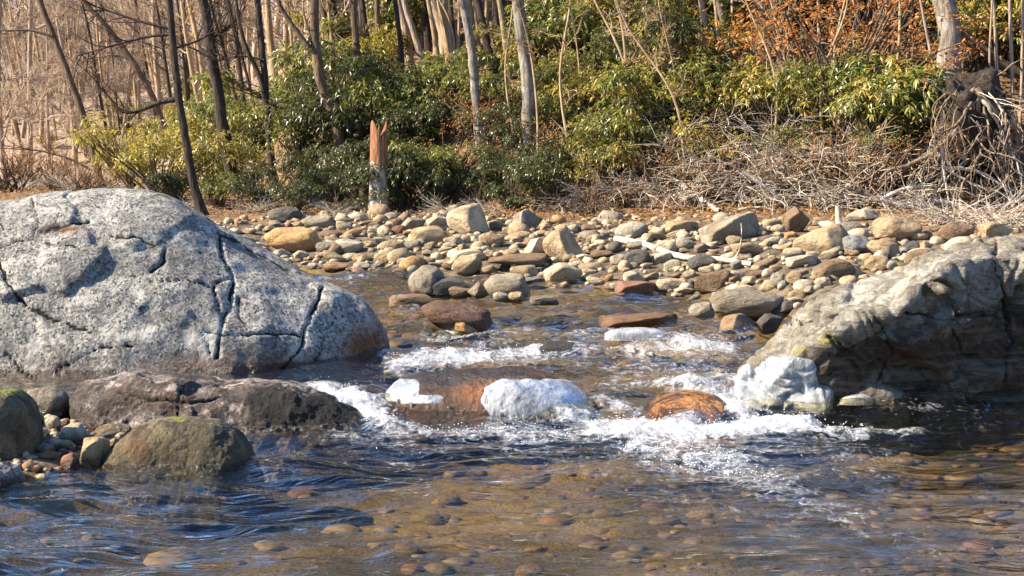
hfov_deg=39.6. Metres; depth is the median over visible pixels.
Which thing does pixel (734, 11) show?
rhododendron bush
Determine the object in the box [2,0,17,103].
slim tree
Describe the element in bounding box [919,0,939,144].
sapling
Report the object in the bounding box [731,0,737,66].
sapling
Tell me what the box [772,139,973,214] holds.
brush
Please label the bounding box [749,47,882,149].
rhododendron bush
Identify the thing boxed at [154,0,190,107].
slim tree
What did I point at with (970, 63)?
rhododendron bush
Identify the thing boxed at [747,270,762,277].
cobble
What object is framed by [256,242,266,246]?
cobble
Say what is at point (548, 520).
riverbed stones
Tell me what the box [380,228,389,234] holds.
cobble
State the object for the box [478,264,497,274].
cobble
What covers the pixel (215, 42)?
slim tree
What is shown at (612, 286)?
cobble
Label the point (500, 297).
river stone
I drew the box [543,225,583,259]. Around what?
river stone
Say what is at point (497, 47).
rhododendron bush
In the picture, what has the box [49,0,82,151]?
slim tree
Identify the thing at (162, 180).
rhododendron bush
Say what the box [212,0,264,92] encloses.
pale tree
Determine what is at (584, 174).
rhododendron bush
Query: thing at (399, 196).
rhododendron bush
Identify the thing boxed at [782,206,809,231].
river stone
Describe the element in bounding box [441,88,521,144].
bush
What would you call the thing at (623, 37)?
sapling
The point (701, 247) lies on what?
cobble
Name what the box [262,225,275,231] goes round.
cobble
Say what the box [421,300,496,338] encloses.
rock
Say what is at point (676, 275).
cobble
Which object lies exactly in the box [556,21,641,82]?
rhododendron bush
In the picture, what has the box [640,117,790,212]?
brush
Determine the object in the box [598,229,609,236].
cobble
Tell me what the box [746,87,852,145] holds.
brush
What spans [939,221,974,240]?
river stone
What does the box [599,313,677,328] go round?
rock
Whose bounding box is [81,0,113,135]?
slim tree
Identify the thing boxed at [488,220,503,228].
cobble
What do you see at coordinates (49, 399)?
pebble
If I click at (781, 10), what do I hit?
sapling
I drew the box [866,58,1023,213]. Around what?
root ball
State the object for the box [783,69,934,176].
brush
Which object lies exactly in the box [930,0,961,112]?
bare tree
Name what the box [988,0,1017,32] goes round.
rhododendron bush
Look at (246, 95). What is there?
rhododendron bush
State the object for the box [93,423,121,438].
pebble
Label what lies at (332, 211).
brush
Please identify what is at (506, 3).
rhododendron bush
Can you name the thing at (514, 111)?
rhododendron bush
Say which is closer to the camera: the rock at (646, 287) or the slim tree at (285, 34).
the rock at (646, 287)
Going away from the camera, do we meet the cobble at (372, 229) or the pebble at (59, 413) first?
the pebble at (59, 413)
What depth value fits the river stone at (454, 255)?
17.66 m
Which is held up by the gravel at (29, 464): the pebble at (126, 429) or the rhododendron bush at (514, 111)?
the pebble at (126, 429)
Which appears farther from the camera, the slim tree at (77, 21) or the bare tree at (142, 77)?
the slim tree at (77, 21)
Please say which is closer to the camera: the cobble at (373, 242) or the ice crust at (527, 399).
the ice crust at (527, 399)
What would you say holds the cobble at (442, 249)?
on the ground
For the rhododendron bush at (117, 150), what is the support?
on the ground
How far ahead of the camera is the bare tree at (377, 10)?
28.89 m
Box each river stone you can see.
[268,206,302,222]
[336,238,363,252]
[374,251,389,262]
[379,240,403,249]
[391,267,408,276]
[401,217,424,229]
[408,265,444,297]
[410,226,448,244]
[426,215,446,227]
[446,203,489,233]
[449,286,470,297]
[450,248,485,260]
[452,253,482,275]
[468,281,488,298]
[493,292,508,301]
[508,291,523,301]
[512,209,542,229]
[524,238,544,252]
[525,277,546,286]
[530,295,558,305]
[539,341,581,357]
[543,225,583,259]
[623,249,651,264]
[656,278,682,291]
[689,301,714,319]
[694,270,729,292]
[718,313,756,333]
[729,243,772,255]
[757,313,782,334]
[770,272,784,287]
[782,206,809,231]
[785,254,816,267]
[786,271,802,284]
[813,258,855,280]
[842,235,870,252]
[846,207,878,220]
[864,255,889,270]
[904,248,929,263]
[905,241,919,250]
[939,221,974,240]
[977,222,1013,236]
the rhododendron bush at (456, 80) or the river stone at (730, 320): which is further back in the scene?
the rhododendron bush at (456, 80)
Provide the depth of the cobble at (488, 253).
17.78 m
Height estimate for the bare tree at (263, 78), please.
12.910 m
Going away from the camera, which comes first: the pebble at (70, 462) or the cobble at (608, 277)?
the pebble at (70, 462)
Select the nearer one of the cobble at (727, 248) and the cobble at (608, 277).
the cobble at (608, 277)
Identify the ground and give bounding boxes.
[0,0,1023,575]
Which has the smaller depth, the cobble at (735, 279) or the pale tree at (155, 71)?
the cobble at (735, 279)
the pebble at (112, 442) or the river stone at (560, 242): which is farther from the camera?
the river stone at (560, 242)
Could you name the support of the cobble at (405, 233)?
on the ground
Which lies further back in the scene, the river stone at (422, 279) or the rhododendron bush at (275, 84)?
the rhododendron bush at (275, 84)
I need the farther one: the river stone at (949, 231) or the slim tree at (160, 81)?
the slim tree at (160, 81)
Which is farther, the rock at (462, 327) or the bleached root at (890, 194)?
the bleached root at (890, 194)
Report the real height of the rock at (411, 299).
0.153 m
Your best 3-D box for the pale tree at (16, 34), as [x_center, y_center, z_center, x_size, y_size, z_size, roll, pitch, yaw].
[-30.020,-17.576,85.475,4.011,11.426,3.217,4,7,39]
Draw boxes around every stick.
[732,199,791,213]
[743,171,790,209]
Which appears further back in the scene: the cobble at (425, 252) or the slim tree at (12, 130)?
the slim tree at (12, 130)
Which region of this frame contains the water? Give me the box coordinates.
[0,264,1023,575]
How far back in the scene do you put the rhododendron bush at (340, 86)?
27.63 m
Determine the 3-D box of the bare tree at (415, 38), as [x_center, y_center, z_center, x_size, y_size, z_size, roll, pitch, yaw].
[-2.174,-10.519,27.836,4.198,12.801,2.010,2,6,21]
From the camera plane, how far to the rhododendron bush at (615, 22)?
26.15 m
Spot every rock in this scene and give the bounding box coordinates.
[264,227,322,251]
[377,366,597,435]
[388,294,433,308]
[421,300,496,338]
[426,277,471,298]
[451,322,485,335]
[484,273,530,302]
[486,253,548,265]
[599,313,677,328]
[614,281,657,298]
[634,389,739,439]
[698,213,758,243]
[709,287,783,318]
[792,223,848,252]
[850,383,909,426]
[872,214,921,239]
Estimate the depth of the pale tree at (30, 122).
46.91 m
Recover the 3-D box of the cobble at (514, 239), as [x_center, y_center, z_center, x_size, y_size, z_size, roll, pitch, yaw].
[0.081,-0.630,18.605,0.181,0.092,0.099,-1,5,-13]
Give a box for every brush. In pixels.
[0,165,67,190]
[25,154,79,179]
[34,162,98,191]
[66,167,143,187]
[99,180,146,188]
[179,184,219,208]
[219,194,284,215]
[304,193,361,214]
[412,190,469,214]
[458,188,508,212]
[507,174,598,214]
[532,168,644,210]
[538,115,666,178]
[560,146,696,213]
[577,91,775,146]
[601,160,741,215]
[630,99,767,192]
[638,60,744,117]
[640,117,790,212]
[652,86,811,145]
[675,152,823,215]
[680,90,829,179]
[684,119,877,206]
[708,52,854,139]
[718,142,901,214]
[720,90,933,203]
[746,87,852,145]
[771,119,937,205]
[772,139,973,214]
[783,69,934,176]
[809,102,1020,197]
[837,155,996,211]
[858,118,986,158]
[867,168,1019,226]
[886,170,1023,230]
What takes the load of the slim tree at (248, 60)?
on the ground
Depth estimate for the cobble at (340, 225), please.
20.60 m
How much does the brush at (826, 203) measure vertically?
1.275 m
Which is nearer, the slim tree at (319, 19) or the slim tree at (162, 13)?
the slim tree at (319, 19)
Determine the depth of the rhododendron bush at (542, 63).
24.17 m
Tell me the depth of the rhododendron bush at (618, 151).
21.74 m
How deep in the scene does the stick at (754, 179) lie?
20.13 m
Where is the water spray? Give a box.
[327,337,866,478]
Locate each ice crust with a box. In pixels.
[385,379,450,408]
[481,378,592,424]
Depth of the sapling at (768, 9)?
22.23 m
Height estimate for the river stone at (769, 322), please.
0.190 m
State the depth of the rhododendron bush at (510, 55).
26.40 m
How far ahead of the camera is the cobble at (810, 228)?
16.96 m
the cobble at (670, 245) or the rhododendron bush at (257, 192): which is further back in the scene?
the rhododendron bush at (257, 192)
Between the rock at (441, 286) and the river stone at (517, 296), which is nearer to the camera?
the river stone at (517, 296)
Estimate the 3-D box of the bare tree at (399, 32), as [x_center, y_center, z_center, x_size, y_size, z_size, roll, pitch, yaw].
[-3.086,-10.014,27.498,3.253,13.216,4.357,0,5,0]
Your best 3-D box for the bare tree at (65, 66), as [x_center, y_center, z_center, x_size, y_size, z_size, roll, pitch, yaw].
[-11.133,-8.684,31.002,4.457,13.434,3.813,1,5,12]
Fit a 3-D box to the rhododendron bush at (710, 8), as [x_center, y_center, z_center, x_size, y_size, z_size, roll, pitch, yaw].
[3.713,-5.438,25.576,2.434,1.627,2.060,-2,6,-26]
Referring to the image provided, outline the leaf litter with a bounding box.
[0,1,1023,241]
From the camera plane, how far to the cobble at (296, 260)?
18.64 m
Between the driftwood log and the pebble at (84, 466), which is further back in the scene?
the driftwood log
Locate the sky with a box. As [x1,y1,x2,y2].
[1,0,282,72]
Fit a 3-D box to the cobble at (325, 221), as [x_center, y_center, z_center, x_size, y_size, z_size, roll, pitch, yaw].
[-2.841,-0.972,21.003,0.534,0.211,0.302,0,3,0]
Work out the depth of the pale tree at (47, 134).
63.98 m
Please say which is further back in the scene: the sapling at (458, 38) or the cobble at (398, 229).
the sapling at (458, 38)
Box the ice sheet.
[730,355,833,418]
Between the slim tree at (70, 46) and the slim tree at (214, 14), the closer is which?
the slim tree at (214, 14)
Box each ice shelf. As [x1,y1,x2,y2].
[384,364,403,380]
[605,327,667,340]
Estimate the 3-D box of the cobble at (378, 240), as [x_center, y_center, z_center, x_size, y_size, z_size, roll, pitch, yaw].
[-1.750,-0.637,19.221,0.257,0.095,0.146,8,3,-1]
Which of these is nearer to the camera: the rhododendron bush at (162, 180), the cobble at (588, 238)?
the cobble at (588, 238)
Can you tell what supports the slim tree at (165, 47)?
on the ground
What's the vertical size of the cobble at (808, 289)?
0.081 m
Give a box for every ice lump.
[735,363,755,383]
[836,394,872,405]
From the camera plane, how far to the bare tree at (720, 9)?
24.31 m
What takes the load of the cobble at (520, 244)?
on the ground
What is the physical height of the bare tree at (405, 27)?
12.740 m
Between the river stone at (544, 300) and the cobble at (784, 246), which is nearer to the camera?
the river stone at (544, 300)
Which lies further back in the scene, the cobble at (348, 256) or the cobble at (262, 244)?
the cobble at (262, 244)
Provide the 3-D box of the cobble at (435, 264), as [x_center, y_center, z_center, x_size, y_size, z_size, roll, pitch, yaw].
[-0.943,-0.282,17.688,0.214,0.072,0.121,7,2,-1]
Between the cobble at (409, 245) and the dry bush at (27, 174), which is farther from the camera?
the dry bush at (27, 174)
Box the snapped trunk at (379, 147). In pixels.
[367,120,388,212]
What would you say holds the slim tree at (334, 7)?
on the ground
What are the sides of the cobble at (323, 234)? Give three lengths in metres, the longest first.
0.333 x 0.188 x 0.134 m
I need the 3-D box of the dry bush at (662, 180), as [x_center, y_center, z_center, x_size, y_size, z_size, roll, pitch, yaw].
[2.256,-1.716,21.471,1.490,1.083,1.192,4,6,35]
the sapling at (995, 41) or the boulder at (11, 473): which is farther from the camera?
the sapling at (995, 41)
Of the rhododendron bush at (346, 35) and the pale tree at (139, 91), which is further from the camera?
the pale tree at (139, 91)
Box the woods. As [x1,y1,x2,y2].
[0,0,349,121]
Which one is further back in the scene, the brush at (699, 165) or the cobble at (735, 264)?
the brush at (699, 165)
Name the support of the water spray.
on the water
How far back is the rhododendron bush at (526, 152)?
22.74 m
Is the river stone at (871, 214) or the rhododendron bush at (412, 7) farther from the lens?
the rhododendron bush at (412, 7)
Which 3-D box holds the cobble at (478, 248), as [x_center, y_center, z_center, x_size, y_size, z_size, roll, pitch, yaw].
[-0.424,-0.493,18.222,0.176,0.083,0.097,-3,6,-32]
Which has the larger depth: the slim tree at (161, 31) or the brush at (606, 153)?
the slim tree at (161, 31)
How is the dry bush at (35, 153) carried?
on the ground
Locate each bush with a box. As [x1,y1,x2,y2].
[0,135,57,192]
[0,139,70,188]
[5,140,57,176]
[15,148,80,190]
[33,130,59,148]
[38,142,85,174]
[48,152,109,190]
[49,116,79,133]
[64,109,253,192]
[69,132,106,159]
[71,113,194,188]
[72,160,123,188]
[83,122,149,183]
[101,94,148,134]
[114,127,159,162]
[140,165,200,201]
[148,120,171,164]
[151,102,199,140]
[153,122,199,169]
[161,74,212,115]
[163,90,256,149]
[177,118,265,190]
[188,32,398,121]
[190,108,215,151]
[190,168,240,208]
[193,63,260,133]
[197,72,290,164]
[199,139,275,188]
[228,152,282,208]
[232,90,324,168]
[251,70,298,129]
[261,178,330,210]
[265,93,373,159]
[268,26,397,154]
[270,142,325,201]
[272,135,340,195]
[277,4,308,31]
[288,166,368,209]
[300,70,350,109]
[305,35,348,84]
[305,69,417,136]
[308,153,348,201]
[316,133,392,188]
[319,0,425,59]
[320,126,369,162]
[324,1,374,50]
[336,21,444,78]
[337,150,427,209]
[337,152,371,211]
[338,86,442,136]
[339,55,435,118]
[357,126,429,160]
[365,0,418,28]
[365,143,430,209]
[369,104,420,143]
[373,62,427,93]
[375,62,469,127]
[388,140,466,204]
[390,93,467,146]
[398,155,472,209]
[403,120,507,192]
[404,46,498,106]
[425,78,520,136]
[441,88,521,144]
[446,159,499,205]
[448,105,493,145]
[453,155,502,200]
[457,67,536,114]
[462,141,496,162]
[471,93,562,151]
[471,134,513,181]
[472,22,514,64]
[480,147,546,210]
[490,0,541,27]
[493,40,560,73]
[493,57,578,118]
[494,116,547,160]
[497,146,538,182]
[499,135,591,207]
[500,7,584,67]
[502,0,619,65]
[510,166,564,207]
[513,50,617,114]
[518,114,604,177]
[531,106,618,162]
[535,89,603,140]
[536,0,584,6]
[538,42,585,78]
[538,116,652,190]
[542,0,616,48]
[544,65,627,134]
[547,134,614,205]
[549,52,596,98]
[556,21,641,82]
[558,180,623,219]
[562,0,607,28]
[566,91,684,175]
[576,1,656,59]
[577,44,693,127]
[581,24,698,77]
[583,162,646,211]
[586,0,672,35]
[592,46,760,155]
[602,109,724,180]
[606,0,735,95]
[607,139,698,205]
[615,0,713,63]
[625,15,756,79]
[634,52,788,147]
[646,116,737,175]
[647,0,712,21]
[652,71,715,114]
[653,147,751,209]
[655,78,732,129]
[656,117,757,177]
[672,88,785,157]
[680,0,745,52]
[684,0,736,29]
[685,128,792,195]
[692,74,773,129]
[694,0,881,113]
[699,0,986,134]
[706,0,770,36]
[716,59,815,150]
[719,0,849,46]
[733,148,822,205]
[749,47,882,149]
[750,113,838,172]
[754,122,843,178]
[765,112,911,197]
[766,56,934,157]
[768,0,838,33]
[778,0,931,76]
[784,0,1020,117]
[791,109,965,206]
[799,75,864,148]
[805,153,882,211]
[813,41,951,156]
[823,0,960,31]
[824,121,928,189]
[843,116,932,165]
[859,132,950,198]
[861,1,915,31]
[888,0,934,26]
[890,103,935,145]
[893,1,983,47]
[914,0,1020,62]
[918,0,1017,70]
[965,2,1013,37]
[982,0,1020,42]
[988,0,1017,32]
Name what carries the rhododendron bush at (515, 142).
on the ground
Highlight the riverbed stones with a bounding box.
[24,286,1023,575]
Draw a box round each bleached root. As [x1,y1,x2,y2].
[875,190,929,213]
[880,167,934,202]
[931,198,1011,211]
[939,145,959,199]
[944,159,1016,199]
[947,169,1020,206]
[972,197,1023,211]
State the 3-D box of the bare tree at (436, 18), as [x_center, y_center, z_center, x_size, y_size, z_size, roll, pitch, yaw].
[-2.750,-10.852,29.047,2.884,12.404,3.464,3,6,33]
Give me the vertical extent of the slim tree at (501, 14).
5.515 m
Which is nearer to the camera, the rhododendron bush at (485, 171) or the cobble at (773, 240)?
the cobble at (773, 240)
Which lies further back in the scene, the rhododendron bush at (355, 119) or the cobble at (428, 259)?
the rhododendron bush at (355, 119)
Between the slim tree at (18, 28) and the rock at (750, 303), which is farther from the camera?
the slim tree at (18, 28)
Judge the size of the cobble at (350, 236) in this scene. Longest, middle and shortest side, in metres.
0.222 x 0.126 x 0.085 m
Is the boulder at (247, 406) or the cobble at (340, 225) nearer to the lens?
the boulder at (247, 406)
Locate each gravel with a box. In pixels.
[0,414,125,483]
[215,204,1013,316]
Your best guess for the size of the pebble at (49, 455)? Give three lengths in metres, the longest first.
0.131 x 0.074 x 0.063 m
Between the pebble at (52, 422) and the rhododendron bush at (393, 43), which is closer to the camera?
the pebble at (52, 422)
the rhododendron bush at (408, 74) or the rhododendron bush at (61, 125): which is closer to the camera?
the rhododendron bush at (408, 74)
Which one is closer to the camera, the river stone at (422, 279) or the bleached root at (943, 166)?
the river stone at (422, 279)
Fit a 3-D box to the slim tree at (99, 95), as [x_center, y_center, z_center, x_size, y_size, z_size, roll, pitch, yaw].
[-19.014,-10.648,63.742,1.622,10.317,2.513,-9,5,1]
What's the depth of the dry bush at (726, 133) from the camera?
21.78 m
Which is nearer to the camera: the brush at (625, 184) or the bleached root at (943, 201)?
the bleached root at (943, 201)
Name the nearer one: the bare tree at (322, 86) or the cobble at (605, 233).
the cobble at (605, 233)
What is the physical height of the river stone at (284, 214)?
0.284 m
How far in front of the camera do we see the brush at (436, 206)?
22.57 m
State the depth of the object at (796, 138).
20.99 m
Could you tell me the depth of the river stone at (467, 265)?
17.04 m
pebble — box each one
[27,386,69,417]
[31,466,40,472]
[37,443,54,452]
[39,451,62,460]
[44,415,61,429]
[51,411,62,416]
[56,439,75,451]
[58,422,89,445]
[58,449,68,456]
[60,453,79,474]
[61,418,69,425]
[79,437,110,472]
[79,463,91,470]
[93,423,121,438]
[109,438,115,448]
[114,423,131,434]
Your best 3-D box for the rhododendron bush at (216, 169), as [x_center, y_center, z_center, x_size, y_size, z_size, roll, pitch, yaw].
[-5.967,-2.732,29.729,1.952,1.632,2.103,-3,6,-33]
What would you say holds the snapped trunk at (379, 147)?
on the ground
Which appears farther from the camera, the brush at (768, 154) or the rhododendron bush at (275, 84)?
the rhododendron bush at (275, 84)
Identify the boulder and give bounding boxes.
[0,188,391,406]
[0,388,42,459]
[0,461,25,502]
[69,369,412,482]
[93,416,274,526]
[723,235,1023,454]
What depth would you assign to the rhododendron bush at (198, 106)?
37.62 m
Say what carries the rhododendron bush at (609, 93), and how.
on the ground
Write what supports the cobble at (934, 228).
on the ground
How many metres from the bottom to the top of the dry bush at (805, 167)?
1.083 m
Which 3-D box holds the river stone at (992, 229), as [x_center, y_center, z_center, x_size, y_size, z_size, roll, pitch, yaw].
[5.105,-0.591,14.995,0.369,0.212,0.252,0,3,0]
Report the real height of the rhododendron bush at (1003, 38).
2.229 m
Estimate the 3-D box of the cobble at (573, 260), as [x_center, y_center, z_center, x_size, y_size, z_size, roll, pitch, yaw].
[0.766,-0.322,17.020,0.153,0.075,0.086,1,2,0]
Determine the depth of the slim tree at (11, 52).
76.05 m
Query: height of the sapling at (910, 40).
4.680 m
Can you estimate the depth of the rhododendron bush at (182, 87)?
58.75 m
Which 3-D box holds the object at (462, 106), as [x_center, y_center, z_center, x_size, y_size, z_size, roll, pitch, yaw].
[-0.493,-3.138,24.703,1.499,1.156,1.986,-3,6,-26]
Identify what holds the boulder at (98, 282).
on the ground
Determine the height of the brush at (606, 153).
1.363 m
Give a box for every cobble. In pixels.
[242,228,256,233]
[246,236,259,241]
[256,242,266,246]
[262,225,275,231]
[269,222,284,227]
[273,249,291,256]
[291,221,304,226]
[291,258,301,261]
[293,250,308,259]
[301,215,335,227]
[307,263,317,268]
[316,241,332,251]
[319,230,341,237]
[323,250,346,261]
[323,262,347,271]
[324,236,338,240]
[335,217,353,222]
[336,221,351,229]
[339,234,354,238]
[343,253,355,260]
[344,227,364,236]
[353,261,370,269]
[357,254,372,261]
[358,220,371,225]
[364,241,376,245]
[367,226,376,232]
[370,262,384,268]
[372,220,383,225]
[374,237,387,243]
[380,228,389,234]
[389,218,402,224]
[392,225,404,232]
[395,236,405,239]
[402,230,410,235]
[403,240,422,250]
[422,250,433,254]
[423,257,434,264]
[424,241,435,248]
[428,262,441,266]
[436,260,447,263]
[438,247,452,251]
[440,250,449,256]
[442,263,451,269]
[443,235,464,243]
[443,242,456,246]
[449,274,467,280]
[459,243,469,249]
[471,246,482,251]
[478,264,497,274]
[479,232,504,246]
[483,250,493,256]
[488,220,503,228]
[498,218,508,222]
[503,248,519,254]
[505,231,530,240]
[510,265,538,275]
[511,236,523,242]
[511,242,526,247]
[537,230,545,235]
[537,267,544,272]
[543,262,582,285]
[552,281,571,290]
[567,224,578,232]
[570,258,580,262]
[576,254,591,259]
[578,262,604,270]
[581,224,595,230]
[582,268,596,273]
[586,235,601,242]
[586,276,604,285]
[589,243,603,248]
[590,250,612,258]
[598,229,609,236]
[600,274,613,280]
[607,224,616,229]
[609,282,614,289]
[610,254,623,264]
[615,221,648,238]
[621,267,632,272]
[623,270,645,280]
[626,241,642,248]
[630,262,638,268]
[640,263,652,268]
[643,272,658,279]
[648,231,666,238]
[651,252,675,262]
[652,240,677,252]
[663,259,681,271]
[665,220,698,232]
[667,229,685,237]
[668,272,680,277]
[673,287,694,293]
[676,236,694,248]
[679,248,688,252]
[683,270,696,278]
[686,293,701,301]
[687,254,716,269]
[694,242,710,252]
[698,265,714,272]
[708,249,718,253]
[724,246,731,251]
[726,236,740,244]
[728,276,740,282]
[730,259,743,269]
[730,270,743,276]
[735,253,751,260]
[740,284,755,289]
[741,276,757,284]
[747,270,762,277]
[750,265,765,270]
[755,257,777,266]
[763,218,782,226]
[765,236,779,244]
[769,265,782,270]
[771,224,784,232]
[771,300,795,313]
[775,241,792,250]
[783,247,803,256]
[784,231,799,238]
[786,297,803,302]
[788,289,806,298]
[798,269,808,275]
[803,286,814,293]
[806,251,820,256]
[808,226,820,231]
[812,217,830,225]
[814,277,826,285]
[818,246,839,259]
[840,221,864,231]
[842,218,850,222]
[844,249,859,255]
[866,240,900,257]
[919,241,932,248]
[928,225,941,230]
[931,217,949,224]
[996,213,1023,221]
[1013,228,1021,232]
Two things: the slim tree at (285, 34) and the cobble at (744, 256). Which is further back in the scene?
the slim tree at (285, 34)
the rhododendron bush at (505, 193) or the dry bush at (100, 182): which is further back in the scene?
the dry bush at (100, 182)
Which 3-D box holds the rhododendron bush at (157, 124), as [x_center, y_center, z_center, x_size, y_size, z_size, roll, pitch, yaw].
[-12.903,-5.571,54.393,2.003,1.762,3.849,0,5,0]
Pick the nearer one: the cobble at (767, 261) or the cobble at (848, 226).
the cobble at (767, 261)
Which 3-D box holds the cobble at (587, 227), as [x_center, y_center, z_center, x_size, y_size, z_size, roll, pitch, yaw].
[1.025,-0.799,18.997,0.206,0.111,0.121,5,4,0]
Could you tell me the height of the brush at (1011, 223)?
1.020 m
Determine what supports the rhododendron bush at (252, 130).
on the ground
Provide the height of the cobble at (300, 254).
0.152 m
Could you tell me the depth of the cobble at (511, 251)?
17.58 m
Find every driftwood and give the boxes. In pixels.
[674,179,720,212]
[835,205,841,223]
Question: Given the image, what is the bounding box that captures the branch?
[662,63,724,92]
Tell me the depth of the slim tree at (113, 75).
65.44 m
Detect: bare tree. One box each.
[0,0,105,187]
[62,0,259,215]
[80,0,174,171]
[160,0,278,196]
[198,0,264,198]
[246,0,351,186]
[319,0,341,90]
[350,0,364,112]
[374,0,380,51]
[393,0,404,75]
[398,0,415,73]
[401,0,426,70]
[430,0,444,58]
[446,0,461,46]
[458,0,485,157]
[491,0,500,51]
[512,0,541,161]
[698,0,716,83]
[712,0,733,59]
[742,0,770,69]
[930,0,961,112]
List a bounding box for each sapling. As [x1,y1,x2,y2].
[439,0,459,63]
[456,0,459,63]
[473,0,481,49]
[478,6,519,149]
[495,0,559,163]
[524,0,582,179]
[552,0,594,109]
[575,0,588,66]
[593,0,643,178]
[604,0,689,182]
[614,0,632,100]
[640,0,691,153]
[713,0,741,76]
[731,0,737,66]
[732,0,792,171]
[762,0,800,82]
[769,0,792,87]
[769,0,805,105]
[778,0,783,60]
[794,0,854,148]
[808,0,857,138]
[816,0,820,64]
[872,0,897,57]
[891,0,917,105]
[906,5,929,64]
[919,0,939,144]
[988,0,992,64]
[993,0,999,77]
[1008,0,1013,145]
[1015,0,1023,150]
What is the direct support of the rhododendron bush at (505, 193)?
on the ground
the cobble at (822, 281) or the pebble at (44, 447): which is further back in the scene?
the cobble at (822, 281)
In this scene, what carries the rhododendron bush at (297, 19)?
on the ground
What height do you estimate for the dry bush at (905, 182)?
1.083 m
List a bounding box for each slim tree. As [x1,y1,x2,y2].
[0,65,19,134]
[1,0,20,104]
[1,0,26,137]
[1,14,22,103]
[1,38,14,135]
[1,77,25,156]
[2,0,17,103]
[2,12,22,110]
[6,1,22,85]
[13,4,27,54]
[14,18,18,109]
[23,0,43,143]
[26,43,39,124]
[32,49,57,140]
[41,2,58,102]
[44,0,62,122]
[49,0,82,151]
[55,0,80,136]
[64,0,87,157]
[66,2,84,150]
[71,0,110,151]
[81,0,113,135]
[97,2,120,139]
[100,32,116,148]
[102,0,141,126]
[107,0,131,107]
[108,2,155,94]
[114,0,156,126]
[130,0,176,150]
[140,0,157,81]
[149,0,189,113]
[151,0,188,66]
[151,22,164,115]
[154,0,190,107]
[154,0,211,123]
[158,0,170,58]
[178,0,205,133]
[189,0,198,26]
[190,5,202,107]
[194,0,243,127]
[195,0,229,127]
[197,1,228,94]
[212,0,246,119]
[214,0,259,132]
[215,0,231,90]
[239,0,254,86]
[246,0,277,120]
[282,0,288,77]
[283,0,294,82]
[299,1,324,104]
[321,0,337,78]
[329,0,343,55]
[357,10,363,48]
[360,0,370,47]
[417,2,423,47]
[420,0,432,54]
[426,0,440,59]
[436,0,453,66]
[448,0,455,46]
[465,0,478,68]
[474,0,497,73]
[485,0,488,28]
[497,0,513,80]
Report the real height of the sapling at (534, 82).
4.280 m
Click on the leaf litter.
(804, 209)
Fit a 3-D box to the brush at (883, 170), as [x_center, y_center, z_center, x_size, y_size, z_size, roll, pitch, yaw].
[4.936,-1.795,20.386,2.528,1.201,2.697,5,7,44]
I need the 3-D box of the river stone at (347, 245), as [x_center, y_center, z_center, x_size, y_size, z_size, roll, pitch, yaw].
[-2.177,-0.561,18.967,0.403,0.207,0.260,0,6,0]
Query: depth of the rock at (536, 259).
16.96 m
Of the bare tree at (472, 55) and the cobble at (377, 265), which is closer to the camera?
the cobble at (377, 265)
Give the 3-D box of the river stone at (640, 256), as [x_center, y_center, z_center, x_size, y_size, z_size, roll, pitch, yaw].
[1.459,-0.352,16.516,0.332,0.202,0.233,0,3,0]
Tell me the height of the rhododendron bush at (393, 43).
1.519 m
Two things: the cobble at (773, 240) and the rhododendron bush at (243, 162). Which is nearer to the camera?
the cobble at (773, 240)
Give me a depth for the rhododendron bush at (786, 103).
21.36 m
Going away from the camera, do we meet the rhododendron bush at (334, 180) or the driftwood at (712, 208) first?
the driftwood at (712, 208)
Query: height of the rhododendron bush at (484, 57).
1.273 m
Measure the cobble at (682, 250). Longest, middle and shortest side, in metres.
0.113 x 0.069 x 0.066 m
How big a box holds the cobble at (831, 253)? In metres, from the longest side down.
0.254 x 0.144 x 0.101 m
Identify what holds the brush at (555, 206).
on the ground
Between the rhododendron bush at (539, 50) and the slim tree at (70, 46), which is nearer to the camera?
the rhododendron bush at (539, 50)
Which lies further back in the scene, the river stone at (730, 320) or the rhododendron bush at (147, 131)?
the rhododendron bush at (147, 131)
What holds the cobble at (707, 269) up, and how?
on the ground
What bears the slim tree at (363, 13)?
on the ground
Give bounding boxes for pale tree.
[0,0,59,179]
[1,0,88,173]
[1,2,27,88]
[2,1,72,137]
[20,0,88,168]
[32,0,118,165]
[40,0,116,117]
[71,0,124,108]
[99,0,173,157]
[105,0,158,94]
[112,0,170,137]
[113,0,192,156]
[142,0,201,46]
[161,0,221,111]
[179,0,271,83]
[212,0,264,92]
[274,0,372,88]
[345,0,362,34]
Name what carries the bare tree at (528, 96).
on the ground
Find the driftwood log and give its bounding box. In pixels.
[613,223,753,265]
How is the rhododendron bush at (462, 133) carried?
on the ground
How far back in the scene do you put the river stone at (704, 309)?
13.17 m
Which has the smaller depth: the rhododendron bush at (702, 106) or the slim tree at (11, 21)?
the rhododendron bush at (702, 106)
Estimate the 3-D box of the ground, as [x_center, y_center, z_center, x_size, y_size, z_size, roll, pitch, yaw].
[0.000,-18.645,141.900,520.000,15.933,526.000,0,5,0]
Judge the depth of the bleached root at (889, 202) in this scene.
19.15 m
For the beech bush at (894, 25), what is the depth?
21.18 m
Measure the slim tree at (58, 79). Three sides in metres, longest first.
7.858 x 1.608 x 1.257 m
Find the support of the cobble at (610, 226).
on the ground
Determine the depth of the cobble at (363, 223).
21.11 m
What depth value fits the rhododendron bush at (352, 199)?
23.23 m
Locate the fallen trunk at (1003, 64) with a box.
[960,26,1023,80]

